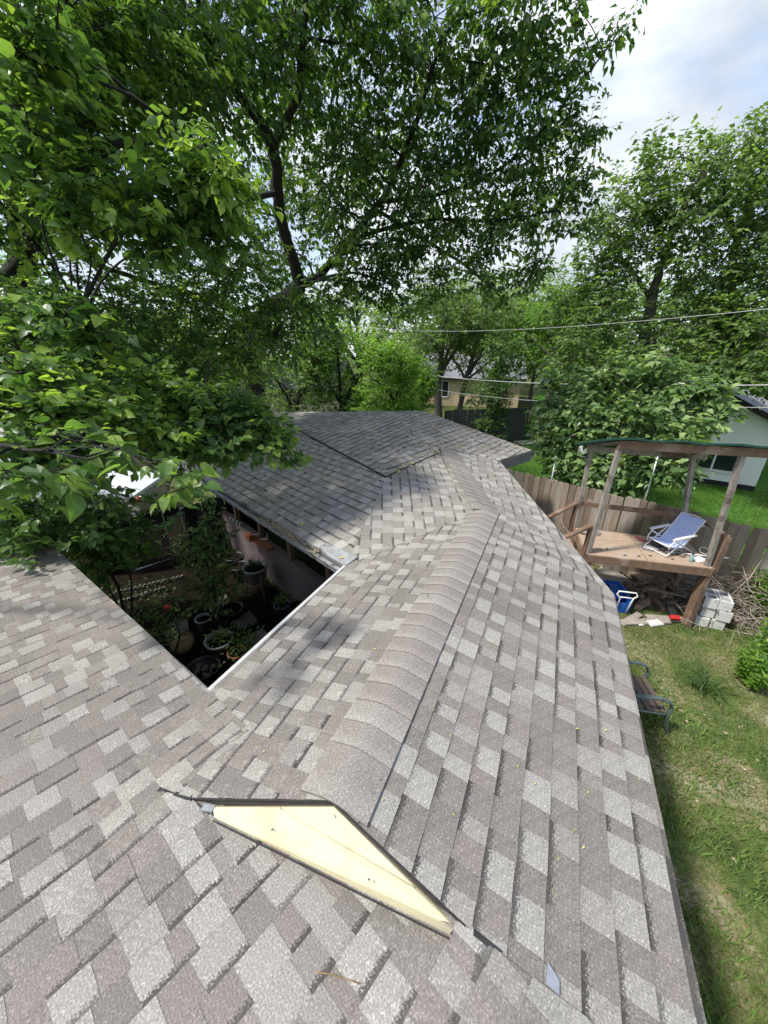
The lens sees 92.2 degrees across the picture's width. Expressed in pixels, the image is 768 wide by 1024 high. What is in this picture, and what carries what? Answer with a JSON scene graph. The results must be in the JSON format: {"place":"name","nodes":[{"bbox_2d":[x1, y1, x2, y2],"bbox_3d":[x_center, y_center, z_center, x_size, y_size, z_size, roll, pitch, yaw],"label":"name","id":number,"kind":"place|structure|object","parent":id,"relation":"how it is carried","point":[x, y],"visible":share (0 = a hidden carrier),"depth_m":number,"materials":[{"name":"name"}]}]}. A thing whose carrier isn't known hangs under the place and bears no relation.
{"place":"outdoors","nodes":[
{"label":"outdoors","id":0,"kind":"place"},
{"bbox_2d":[0,458,168,529],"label":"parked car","id":1,"kind":"object","parent":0,"point":[146,484],"visible":0.15,"depth_m":10.75,"materials":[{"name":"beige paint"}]},
{"bbox_2d":[0,470,291,687],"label":"courtyard","id":2,"kind":"structure","parent":0,"point":[258,606],"depth_m":7.59,"materials":[{"name":"soil"}]},
{"bbox_2d":[11,488,106,566],"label":"shrub","id":3,"kind":"object","parent":2,"relation":"on","point":[88,523],"visible":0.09,"depth_m":5.71,"materials":[{"name":"green plant"}]},
{"bbox_2d":[0,458,122,576],"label":"shrub","id":4,"kind":"object","parent":2,"relation":"on","point":[26,529],"visible":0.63,"depth_m":4.75,"materials":[{"name":"green plant"}]},
{"bbox_2d":[30,472,183,617],"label":"shrub","id":5,"kind":"object","parent":2,"relation":"on","point":[124,545],"visible":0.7,"depth_m":5.71,"materials":[{"name":"green plant"}]},
{"bbox_2d":[0,419,223,522],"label":"mulberry sapling","id":6,"kind":"object","parent":2,"relation":"on","point":[188,485],"visible":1,"depth_m":2.14,"materials":[{"name":"green plant"}]},
{"bbox_2d":[118,510,174,572],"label":"chain link gate","id":7,"kind":"structure","parent":2,"relation":"on","point":[159,561],"depth_m":8.41,"materials":[{"name":"metal"}]},
{"bbox_2d":[0,0,313,575],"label":"mulberry tree","id":8,"kind":"object","parent":2,"relation":"on","point":[70,74],"visible":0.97,"depth_m":3.91,"materials":[{"name":"green plant"}]},
{"bbox_2d":[141,621,177,652],"label":"courtyard weeds","id":9,"kind":"object","parent":2,"relation":"on","point":[164,641],"visible":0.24,"depth_m":5.29,"materials":[{"name":"green plant"}]},
{"bbox_2d":[128,587,196,655],"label":"rose bush","id":10,"kind":"object","parent":2,"relation":"on","point":[142,618],"visible":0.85,"depth_m":5.68,"materials":[{"name":"green plant"}]},
{"bbox_2d":[166,619,188,638],"bbox_3d":[-3.724,2.098,6.652,0.360,0.050,0.360,-12,26,-26],"label":"paving slab","id":11,"kind":"object","parent":2,"relation":"on","point":[185,624],"depth_m":6.64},
{"bbox_2d":[168,628,194,654],"bbox_3d":[-3.378,2.112,6.131,0.419,0.450,0.394,0,23,0],"label":"basket","id":12,"kind":"object","parent":2,"relation":"on","point":[186,643],"visible":0.78,"depth_m":6.11,"materials":[{"name":"wicker"}]},
{"bbox_2d":[71,531,316,628],"bbox_3d":[-4.552,1.611,7.611,6.044,0.205,6.383,0,23,0],"label":"ground cover","id":13,"kind":"object","parent":2,"relation":"on","point":[154,594],"visible":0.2,"depth_m":7.67,"materials":[{"name":"green plant"}]},
{"bbox_2d":[194,613,210,631],"bbox_3d":[-3.235,2.001,6.651,0.281,0.240,0.281,0,23,0],"label":"flower pot","id":14,"kind":"object","parent":2,"relation":"on","point":[202,621],"visible":0.83,"depth_m":6.60,"materials":[{"name":"plastic"}]},
{"bbox_2d":[186,655,220,684],"bbox_3d":[-2.780,2.456,5.695,0.520,0.165,0.512,0,23,0],"label":"black tub","id":15,"kind":"object","parent":2,"relation":"on","point":[196,664],"visible":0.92,"depth_m":5.72,"materials":[{"name":"plastic"}]},
{"bbox_2d":[169,489,239,620],"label":"rose shrub","id":16,"kind":"object","parent":2,"relation":"on","point":[205,555],"visible":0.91,"depth_m":6.25,"materials":[{"name":"green plant"}]},
{"bbox_2d":[174,560,252,629],"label":"rose shrub","id":17,"kind":"object","parent":2,"relation":"on","point":[207,585],"visible":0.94,"depth_m":6.14,"materials":[{"name":"green plant"}]},
{"bbox_2d":[202,623,238,661],"bbox_3d":[-2.622,2.082,6.005,0.578,0.605,0.595,-5,24,-10],"label":"flower pot","id":18,"kind":"object","parent":2,"relation":"on","point":[214,638],"visible":0.94,"depth_m":5.93,"materials":[{"name":"ceramic"}]},
{"bbox_2d":[179,497,266,554],"bbox_3d":[-3.975,0.145,9.610,0.116,1.321,2.285,20,30,38],"label":"board fence","id":19,"kind":"object","parent":2,"relation":"on","point":[191,516],"visible":0.21,"depth_m":9.14,"materials":[{"name":"grey paint"}]},
{"bbox_2d":[219,601,243,622],"bbox_3d":[-2.839,1.892,6.926,0.432,0.220,0.432,0,23,0],"label":"flower pot","id":20,"kind":"object","parent":2,"relation":"on","point":[237,607],"visible":0.75,"depth_m":6.88,"materials":[{"name":"black plastic"}]},
{"bbox_2d":[224,551,243,571],"bbox_3d":[-3.409,1.157,8.472,0.432,0.340,0.432,0,23,0],"label":"flower pot","id":21,"kind":"object","parent":2,"relation":"on","point":[237,556],"visible":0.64,"depth_m":8.45,"materials":[{"name":"ceramic"}]},
{"bbox_2d":[207,622,264,666],"bbox_3d":[-2.286,2.101,5.829,0.904,0.709,0.719,-9,25,-21],"label":"plant","id":22,"kind":"object","parent":2,"relation":"on","point":[236,653],"visible":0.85,"depth_m":5.85,"materials":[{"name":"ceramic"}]},
{"bbox_2d":[230,560,248,582],"bbox_3d":[-3.135,1.318,8.077,0.410,0.360,0.410,0,23,0],"label":"flower pot","id":23,"kind":"object","parent":2,"relation":"on","point":[239,565],"visible":0.55,"depth_m":8.03,"materials":[{"name":"ceramic"}]},
{"bbox_2d":[232,611,257,630],"bbox_3d":[-2.585,2.016,6.842,0.360,0.050,0.360,-19,30,-36],"label":"paving slab","id":24,"kind":"object","parent":2,"relation":"on","point":[244,619],"depth_m":6.81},
{"bbox_2d":[243,568,270,597],"bbox_3d":[-2.613,1.440,7.595,0.428,0.527,0.428,0,23,0],"label":"plant stand","id":25,"kind":"object","parent":2,"relation":"on","point":[261,585],"visible":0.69,"depth_m":7.47,"materials":[{"name":"metal"}]},
{"bbox_2d":[242,556,266,584],"bbox_3d":[-2.613,1.163,7.473,0.475,0.524,0.479,0,23,0],"label":"flower pot","id":26,"kind":"object","parent":25,"relation":"on","point":[254,570],"visible":0.98,"depth_m":7.41,"materials":[{"name":"plastic"}]},
{"bbox_2d":[271,591,292,618],"bbox_3d":[-1.895,1.733,6.899,0.406,0.535,0.437,0,23,0],"label":"flower pot","id":27,"kind":"object","parent":2,"relation":"on","point":[281,605],"visible":1,"depth_m":6.88,"materials":[{"name":"plastic"}]},
{"bbox_2d":[290,599,301,610],"bbox_3d":[-1.645,1.845,7.112,0.367,0.160,0.367,0,23,0],"label":"flower pot","id":28,"kind":"object","parent":2,"relation":"on","point":[295,604],"visible":0.33,"depth_m":7.12,"materials":[{"name":"soil"}]},
{"bbox_2d":[241,628,267,648],"bbox_3d":[-2.191,2.214,6.386,0.400,0.050,0.400,-20,31,-39],"label":"paving slab","id":29,"kind":"object","parent":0,"point":[263,633],"depth_m":6.45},
{"bbox_2d":[0,0,767,356],"label":"sky","id":30,"kind":"structure","parent":0,"point":[692,57],"materials":[{"name":"white"}]},
{"bbox_2d":[105,358,764,600],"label":"ground","id":31,"kind":"structure","parent":0,"point":[280,542],"depth_m":13.56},
{"bbox_2d":[0,251,67,295],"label":"broadleaf tree","id":32,"kind":"object","parent":31,"relation":"on","point":[4,260],"visible":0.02,"depth_m":25.50,"materials":[{"name":"green plant"}]},
{"bbox_2d":[38,267,220,451],"bbox_3d":[-11.394,-6.594,16.797,8.507,8.126,7.161,-3,24,-6],"label":"broadleaf tree","id":33,"kind":"object","parent":31,"relation":"on","point":[145,448],"visible":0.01,"depth_m":16.14,"materials":[{"name":"green plant"}]},
{"bbox_2d":[122,277,285,395],"bbox_3d":[-9.844,-8.102,20.084,9.234,8.242,8.438,17,29,34],"label":"broadleaf tree","id":34,"kind":"object","parent":31,"relation":"on","point":[267,381],"visible":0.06,"depth_m":19.77,"materials":[{"name":"green plant"}]},
{"bbox_2d":[213,268,319,379],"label":"broadleaf tree","id":35,"kind":"object","parent":31,"relation":"on","point":[290,279],"visible":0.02,"depth_m":22.87,"materials":[{"name":"green plant"}]},
{"bbox_2d":[214,361,357,416],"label":"outbuilding","id":36,"kind":"structure","parent":31,"relation":"on","point":[292,386],"depth_m":22.43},
{"bbox_2d":[262,338,350,415],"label":"broadleaf tree","id":37,"kind":"object","parent":31,"relation":"on","point":[312,380],"visible":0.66,"depth_m":15.81,"materials":[{"name":"green plant"}]},
{"bbox_2d":[287,309,385,411],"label":"broadleaf tree","id":38,"kind":"object","parent":31,"relation":"on","point":[346,402],"visible":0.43,"depth_m":15.72,"materials":[{"name":"green plant"}]},
{"bbox_2d":[0,411,706,1023],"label":"house","id":39,"kind":"structure","parent":31,"relation":"on","point":[240,841],"depth_m":2.00,"materials":[{"name":"grey"}]},
{"bbox_2d":[252,535,273,551],"bbox_3d":[-2.563,0.645,7.704,0.200,0.030,0.750,-21,31,-40],"label":"wooden shelf board","id":40,"kind":"object","parent":39,"relation":"on","point":[264,545],"visible":0.77,"depth_m":7.62,"materials":[{"name":"wood"}]},
{"bbox_2d":[244,531,254,541],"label":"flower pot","id":41,"kind":"object","parent":40,"relation":"on","point":[249,536],"visible":0.97,"depth_m":7.81,"materials":[{"name":"ceramic"}]},
{"bbox_2d":[316,971,359,983],"bbox_3d":[-0.174,1.764,1.401,0.174,0.011,0.008,4,24,9],"label":"dry grass stem","id":42,"kind":"object","parent":39,"relation":"on","point":[338,976],"visible":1,"depth_m":1.40,"materials":[{"name":"plant"}]},
{"bbox_2d":[218,411,639,890],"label":"fallen leaves","id":43,"kind":"object","parent":39,"relation":"on","point":[302,523],"visible":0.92,"depth_m":6.42,"materials":[{"name":"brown plant"}]},
{"bbox_2d":[299,262,415,400],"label":"broadleaf tree","id":44,"kind":"object","parent":31,"relation":"on","point":[375,312],"visible":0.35,"depth_m":32.23,"materials":[{"name":"green plant"}]},
{"bbox_2d":[80,0,647,404],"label":"mulberry tree","id":45,"kind":"object","parent":31,"relation":"on","point":[290,21],"visible":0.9,"depth_m":7.82,"materials":[{"name":"green plant"}]},
{"bbox_2d":[347,330,432,412],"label":"broadleaf tree","id":46,"kind":"object","parent":31,"relation":"on","point":[397,365],"visible":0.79,"depth_m":13.80,"materials":[{"name":"green plant"}]},
{"bbox_2d":[361,259,461,355],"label":"broadleaf tree","id":47,"kind":"object","parent":31,"relation":"on","point":[397,323],"visible":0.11,"depth_m":38.21,"materials":[{"name":"green plant"}]},
{"bbox_2d":[401,345,442,411],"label":"broadleaf tree","id":48,"kind":"object","parent":31,"relation":"on","point":[431,380],"visible":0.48,"depth_m":17.98,"materials":[{"name":"green plant"}]},
{"bbox_2d":[381,265,509,416],"bbox_3d":[3.088,-9.474,22.233,7.112,8.943,7.994,0,23,0],"label":"broadleaf tree","id":49,"kind":"object","parent":31,"relation":"on","point":[421,338],"visible":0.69,"depth_m":20.39,"materials":[{"name":"green plant"}]},
{"bbox_2d":[418,354,526,407],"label":"neighbour house","id":50,"kind":"structure","parent":31,"relation":"on","point":[450,398],"depth_m":33.66,"materials":[{"name":"beige brick"}]},
{"bbox_2d":[441,380,449,396],"bbox_3d":[5.325,-11.320,33.925,1.234,1.480,0.370,0,23,0],"label":"window","id":51,"kind":"structure","parent":50,"relation":"in","point":[444,383],"depth_m":33.85,"materials":[{"name":"white paint"}]},
{"bbox_2d":[416,268,536,408],"bbox_3d":[5.291,-9.446,22.469,6.513,8.758,6.595,-18,29,-35],"label":"broadleaf tree","id":52,"kind":"object","parent":31,"relation":"on","point":[475,336],"visible":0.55,"depth_m":20.91,"materials":[{"name":"green plant"}]},
{"bbox_2d":[434,266,526,352],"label":"broadleaf tree","id":53,"kind":"object","parent":31,"relation":"on","point":[468,295],"visible":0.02,"depth_m":47.98,"materials":[{"name":"green plant"}]},
{"bbox_2d":[438,254,586,406],"bbox_3d":[8.213,-12.341,26.630,8.989,10.696,8.900,0,23,0],"label":"broadleaf tree","id":54,"kind":"object","parent":31,"relation":"on","point":[517,305],"visible":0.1,"depth_m":25.30,"materials":[{"name":"green plant"}]},
{"bbox_2d":[466,270,560,366],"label":"broadleaf tree","id":55,"kind":"object","parent":31,"relation":"on","point":[531,295],"visible":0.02,"depth_m":38.29,"materials":[{"name":"green plant"}]},
{"bbox_2d":[492,254,610,388],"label":"broadleaf tree","id":56,"kind":"object","parent":31,"relation":"on","point":[565,274],"visible":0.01,"depth_m":44.57,"materials":[{"name":"green plant"}]},
{"bbox_2d":[509,470,767,618],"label":"picket fence","id":57,"kind":"object","parent":31,"relation":"on","point":[553,495],"visible":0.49,"depth_m":7.76,"materials":[{"name":"brown wood"}]},
{"bbox_2d":[353,309,766,331],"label":"power line","id":58,"kind":"object","parent":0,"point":[599,324],"visible":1,"depth_m":11.09,"materials":[{"name":"metal"}]},
{"bbox_2d":[433,375,767,385],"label":"power line","id":59,"kind":"object","parent":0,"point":[566,384],"visible":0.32,"depth_m":14.33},
{"bbox_2d":[441,390,767,407],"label":"power line","id":60,"kind":"object","parent":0,"point":[534,400],"visible":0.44,"depth_m":15.28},
{"bbox_2d":[509,391,767,595],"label":"lawn","id":61,"kind":"structure","parent":0,"point":[762,481],"depth_m":12.71,"materials":[{"name":"plant"}]},
{"bbox_2d":[444,407,529,441],"bbox_3d":[5.540,-4.630,19.936,4.860,1.893,0.141,-5,24,-11],"label":"board fence","id":62,"kind":"object","parent":61,"relation":"on","point":[516,420],"visible":0.52,"depth_m":19.92,"materials":[{"name":"grey paint"}]},
{"bbox_2d":[455,319,525,424],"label":"broadleaf tree","id":63,"kind":"object","parent":61,"relation":"on","point":[498,371],"visible":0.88,"depth_m":18.67,"materials":[{"name":"green plant"}]},
{"bbox_2d":[471,402,511,438],"bbox_3d":[5.499,-4.612,19.682,2.544,2.273,2.659,0,23,0],"label":"broadleaf bush","id":64,"kind":"object","parent":61,"relation":"on","point":[486,430],"visible":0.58,"depth_m":19.40,"materials":[{"name":"green plant"}]},
{"bbox_2d":[499,293,570,409],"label":"broadleaf tree","id":65,"kind":"object","parent":61,"relation":"on","point":[531,370],"visible":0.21,"depth_m":22.47,"materials":[{"name":"green plant"}]},
{"bbox_2d":[493,266,640,435],"bbox_3d":[8.980,-8.024,19.453,5.231,8.484,7.240,-11,26,-25],"label":"broadleaf tree","id":66,"kind":"object","parent":61,"relation":"on","point":[537,345],"visible":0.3,"depth_m":18.98,"materials":[{"name":"green plant"}]},
{"bbox_2d":[523,269,645,396],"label":"broadleaf tree","id":67,"kind":"object","parent":61,"relation":"on","point":[605,324],"visible":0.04,"depth_m":31.34,"materials":[{"name":"green plant"}]},
{"bbox_2d":[523,342,749,504],"bbox_3d":[8.050,-2.295,10.899,8.791,4.915,4.686,-14,27,-30],"label":"magnolia tree","id":68,"kind":"object","parent":61,"relation":"on","point":[636,408],"visible":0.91,"depth_m":8.76,"materials":[{"name":"green plant"}]},
{"bbox_2d":[532,105,767,459],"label":"shade tree","id":69,"kind":"object","parent":61,"relation":"on","point":[643,212],"visible":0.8,"depth_m":11.66,"materials":[{"name":"green plant"}]},
{"bbox_2d":[644,457,658,499],"bbox_3d":[6.043,-0.129,8.630,0.072,2.575,0.044,-9,25,-21],"label":"metal pole","id":70,"kind":"object","parent":61,"relation":"on","point":[650,480],"depth_m":8.38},
{"bbox_2d":[577,372,767,490],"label":"neighbour house","id":71,"kind":"structure","parent":61,"relation":"on","point":[753,430],"depth_m":13.20,"materials":[{"name":"white paint"}]},
{"bbox_2d":[698,455,737,473],"bbox_3d":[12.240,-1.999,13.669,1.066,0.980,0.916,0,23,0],"label":"window","id":72,"kind":"structure","parent":71,"relation":"in","point":[720,463],"depth_m":13.63,"materials":[{"name":"glass"}]},
{"bbox_2d":[588,244,765,368],"bbox_3d":[20.251,-12.624,26.523,11.250,11.437,12.312,-14,27,-29],"label":"broadleaf tree","id":73,"kind":"object","parent":61,"relation":"on","point":[665,292],"visible":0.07,"depth_m":24.38,"materials":[{"name":"green plant"}]},
{"bbox_2d":[638,279,767,362],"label":"broadleaf tree","id":74,"kind":"object","parent":61,"relation":"on","point":[702,314],"visible":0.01,"depth_m":23.93,"materials":[{"name":"green plant"}]},
{"bbox_2d":[659,101,767,479],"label":"shade tree","id":75,"kind":"object","parent":61,"relation":"on","point":[746,330],"visible":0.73,"depth_m":10.64,"materials":[{"name":"green plant"}]},
{"bbox_2d":[591,563,767,1023],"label":"yard","id":76,"kind":"structure","parent":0,"point":[714,886],"depth_m":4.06,"materials":[{"name":"plant"}]},
{"bbox_2d":[595,564,640,589],"bbox_3d":[5.284,1.454,8.184,1.860,0.001,1.257,0,23,0],"label":"gravel patch","id":77,"kind":"object","parent":76,"relation":"on","point":[603,573],"visible":0.12,"depth_m":8.22,"materials":[{"name":"gravel"}]},
{"bbox_2d":[603,580,637,612],"bbox_3d":[4.542,1.591,7.224,0.448,0.499,0.675,4,24,10],"label":"folding beach chair","id":78,"kind":"object","parent":76,"relation":"on","point":[623,598],"visible":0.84,"depth_m":7.11,"materials":[{"name":"fabric"}]},
{"bbox_2d":[620,612,642,626],"bbox_3d":[4.587,1.993,6.871,0.600,0.035,0.120,-12,26,-26],"label":"plank","id":79,"kind":"object","parent":76,"relation":"on","point":[624,622],"visible":0.8,"depth_m":6.86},
{"bbox_2d":[634,598,645,610],"bbox_3d":[5.017,1.801,7.209,0.341,0.139,0.130,-20,30,-38],"label":"firewood log","id":80,"kind":"object","parent":76,"relation":"on","point":[638,607],"visible":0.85,"depth_m":7.13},
{"bbox_2d":[635,599,651,607],"bbox_3d":[5.064,1.795,7.208,0.260,0.163,0.161,-9,25,-19],"label":"firewood log","id":81,"kind":"object","parent":80,"relation":"on","point":[646,603],"visible":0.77,"depth_m":7.16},
{"bbox_2d":[620,618,671,625],"bbox_3d":[4.721,2.022,6.806,1.100,0.035,0.140,-1,23,-3],"label":"plank","id":82,"kind":"object","parent":76,"relation":"on","point":[639,621],"visible":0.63,"depth_m":6.79,"materials":[{"name":"wood"}]},
{"bbox_2d":[628,660,673,735],"bbox_3d":[3.290,2.344,4.967,0.945,0.960,0.632,3,24,7],"label":"patio chair","id":83,"kind":"object","parent":76,"relation":"on","point":[644,696],"visible":0.4,"depth_m":4.80,"materials":[{"name":"grey metal"}]},
{"bbox_2d":[647,619,663,626],"bbox_3d":[4.966,2.039,6.776,0.260,0.070,0.150,-5,24,-11],"label":"stone","id":84,"kind":"object","parent":76,"relation":"on","point":[655,622],"visible":0.97,"depth_m":6.74,"materials":[{"name":"stone"}]},
{"bbox_2d":[548,438,767,626],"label":"playhouse platform","id":85,"kind":"structure","parent":76,"relation":"on","point":[615,548],"depth_m":6.49,"materials":[{"name":"brown wood"}]},
{"bbox_2d":[635,537,685,557],"bbox_3d":[5.099,0.633,6.825,0.110,0.072,0.823,-14,27,-29],"label":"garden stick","id":86,"kind":"object","parent":85,"relation":"on","point":[682,555],"visible":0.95,"depth_m":6.61,"materials":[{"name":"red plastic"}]},
{"bbox_2d":[641,544,682,550],"bbox_3d":[5.083,0.658,6.799,0.670,0.018,0.230,0,23,0],"label":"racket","id":87,"kind":"object","parent":85,"relation":"on","point":[656,549],"visible":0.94,"depth_m":6.76,"materials":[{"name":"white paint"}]},
{"bbox_2d":[644,512,705,556],"bbox_3d":[5.309,0.377,6.682,0.849,0.648,0.532,-7,24,-15],"label":"beach chair","id":88,"kind":"object","parent":85,"relation":"on","point":[682,529],"visible":1,"depth_m":6.70,"materials":[{"name":"blue fabric"}]},
{"bbox_2d":[665,547,728,558],"bbox_3d":[5.570,0.697,6.655,0.964,0.060,0.277,5,24,12],"label":"white pole","id":89,"kind":"object","parent":85,"relation":"on","point":[695,554],"visible":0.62,"depth_m":6.57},
{"bbox_2d":[651,596,667,613],"bbox_3d":[5.373,1.808,7.211,0.133,0.177,0.393,0,23,0],"label":"firewood log","id":90,"kind":"object","parent":76,"relation":"on","point":[656,602],"visible":0.78,"depth_m":7.15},
{"bbox_2d":[644,614,695,623],"bbox_3d":[5.362,1.990,6.870,0.900,0.035,0.140,3,24,6],"label":"plank","id":91,"kind":"object","parent":76,"relation":"on","point":[659,617],"visible":0.47,"depth_m":6.88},
{"bbox_2d":[622,630,764,861],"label":"lawn litter","id":92,"kind":"object","parent":76,"relation":"on","point":[697,800],"visible":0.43,"depth_m":4.56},
{"bbox_2d":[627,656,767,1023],"bbox_3d":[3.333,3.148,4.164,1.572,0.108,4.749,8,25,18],"label":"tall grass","id":93,"kind":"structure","parent":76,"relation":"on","point":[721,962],"depth_m":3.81,"materials":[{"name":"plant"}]},
{"bbox_2d":[694,611,709,627],"bbox_3d":[5.871,1.934,6.867,0.190,0.190,0.390,13,27,27],"label":"concrete block","id":94,"kind":"object","parent":76,"relation":"on","point":[700,619],"depth_m":6.71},
{"bbox_2d":[698,604,716,617],"bbox_3d":[5.918,1.739,6.804,0.190,0.190,0.390,11,26,24],"label":"concrete block","id":95,"kind":"object","parent":94,"relation":"on","point":[709,612],"depth_m":6.65,"materials":[{"name":"concrete"}]},
{"bbox_2d":[701,588,719,609],"bbox_3d":[5.896,1.558,6.708,0.190,0.190,0.390,13,26,27],"label":"concrete block","id":96,"kind":"object","parent":95,"relation":"on","point":[710,599],"depth_m":6.59,"materials":[{"name":"concrete"}]},
{"bbox_2d":[638,547,767,646],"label":"brush heap","id":97,"kind":"object","parent":76,"relation":"on","point":[742,611],"visible":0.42,"depth_m":6.68,"materials":[{"name":"brown wood"}]},
{"bbox_2d":[619,571,680,620],"bbox_3d":[5.107,1.558,7.071,0.314,0.542,1.130,-17,28,-34],"label":"broom","id":98,"kind":"object","parent":97,"relation":"on","point":[673,614],"visible":1,"depth_m":6.88,"materials":[{"name":"black plastic"}]},
{"bbox_2d":[671,601,686,607],"bbox_3d":[5.769,1.827,7.203,0.300,0.140,0.098,-1,23,-2],"label":"firewood log","id":99,"kind":"object","parent":97,"relation":"on","point":[683,603],"visible":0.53,"depth_m":7.19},
{"bbox_2d":[730,554,764,595],"bbox_3d":[6.548,0.966,6.518,0.740,1.257,0.075,-8,25,-18],"label":"bare branch","id":100,"kind":"object","parent":97,"relation":"on","point":[749,577],"visible":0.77,"depth_m":6.54,"materials":[{"name":"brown wood"}]},
{"bbox_2d":[676,653,746,707],"bbox_3d":[4.715,2.467,5.455,0.940,0.335,0.858,-10,26,-23],"label":"grass tuft","id":101,"kind":"object","parent":76,"relation":"on","point":[702,681],"visible":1,"depth_m":5.40,"materials":[{"name":"green plant"}]},
{"bbox_2d":[708,617,725,630],"bbox_3d":[6.079,1.964,6.798,0.190,0.190,0.390,11,26,23],"label":"concrete block","id":102,"kind":"object","parent":76,"relation":"on","point":[717,623],"depth_m":6.64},
{"bbox_2d":[714,610,732,622],"bbox_3d":[6.106,1.791,6.684,0.190,0.190,0.390,12,26,25],"label":"concrete block","id":103,"kind":"object","parent":102,"relation":"on","point":[723,616],"depth_m":6.53,"materials":[{"name":"concrete"}]},
{"bbox_2d":[715,589,733,612],"bbox_3d":[6.080,1.594,6.627,0.190,0.190,0.390,13,27,28],"label":"concrete block","id":104,"kind":"object","parent":103,"relation":"on","point":[727,602],"depth_m":6.51,"materials":[{"name":"concrete"}]},
{"bbox_2d":[732,635,767,689],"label":"weedy plant","id":105,"kind":"object","parent":76,"relation":"on","point":[754,676],"visible":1,"depth_m":5.45,"materials":[{"name":"green plant"}]},
{"bbox_2d":[738,563,767,625],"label":"weedy plant","id":106,"kind":"object","parent":76,"relation":"on","point":[764,587],"visible":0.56,"depth_m":6.59,"materials":[{"name":"green plant"}]},
{"bbox_2d":[753,609,767,659],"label":"weedy plant","id":107,"kind":"object","parent":76,"relation":"on","point":[763,632],"visible":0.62,"depth_m":5.81,"materials":[{"name":"green plant"}]},
{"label":"firewood log","id":108,"kind":"object","parent":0,"visible":0},
{"bbox_2d":[633,585,644,597],"bbox_3d":[5.132,1.590,7.444,0.104,0.119,0.390,7,24,15],"label":"firewood log","id":109,"kind":"object","parent":108,"relation":"on","point":[640,594],"visible":0.64,"depth_m":7.30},
{"bbox_2d":[640,587,658,591],"bbox_3d":[5.253,1.538,7.305,0.306,0.119,0.100,2,23,4],"label":"firewood log","id":110,"kind":"object","parent":109,"relation":"on","point":[652,589],"visible":0.85,"depth_m":7.28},
{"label":"firewood log","id":111,"kind":"object","parent":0,"visible":0},
{"bbox_2d":[629,570,669,582],"bbox_3d":[5.906,1.394,7.926,1.000,0.180,0.750,0,23,0],"label":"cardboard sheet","id":112,"kind":"object","parent":111,"relation":"on","point":[640,576],"visible":0.15,"depth_m":7.92,"materials":[{"name":"brown cardboard"}]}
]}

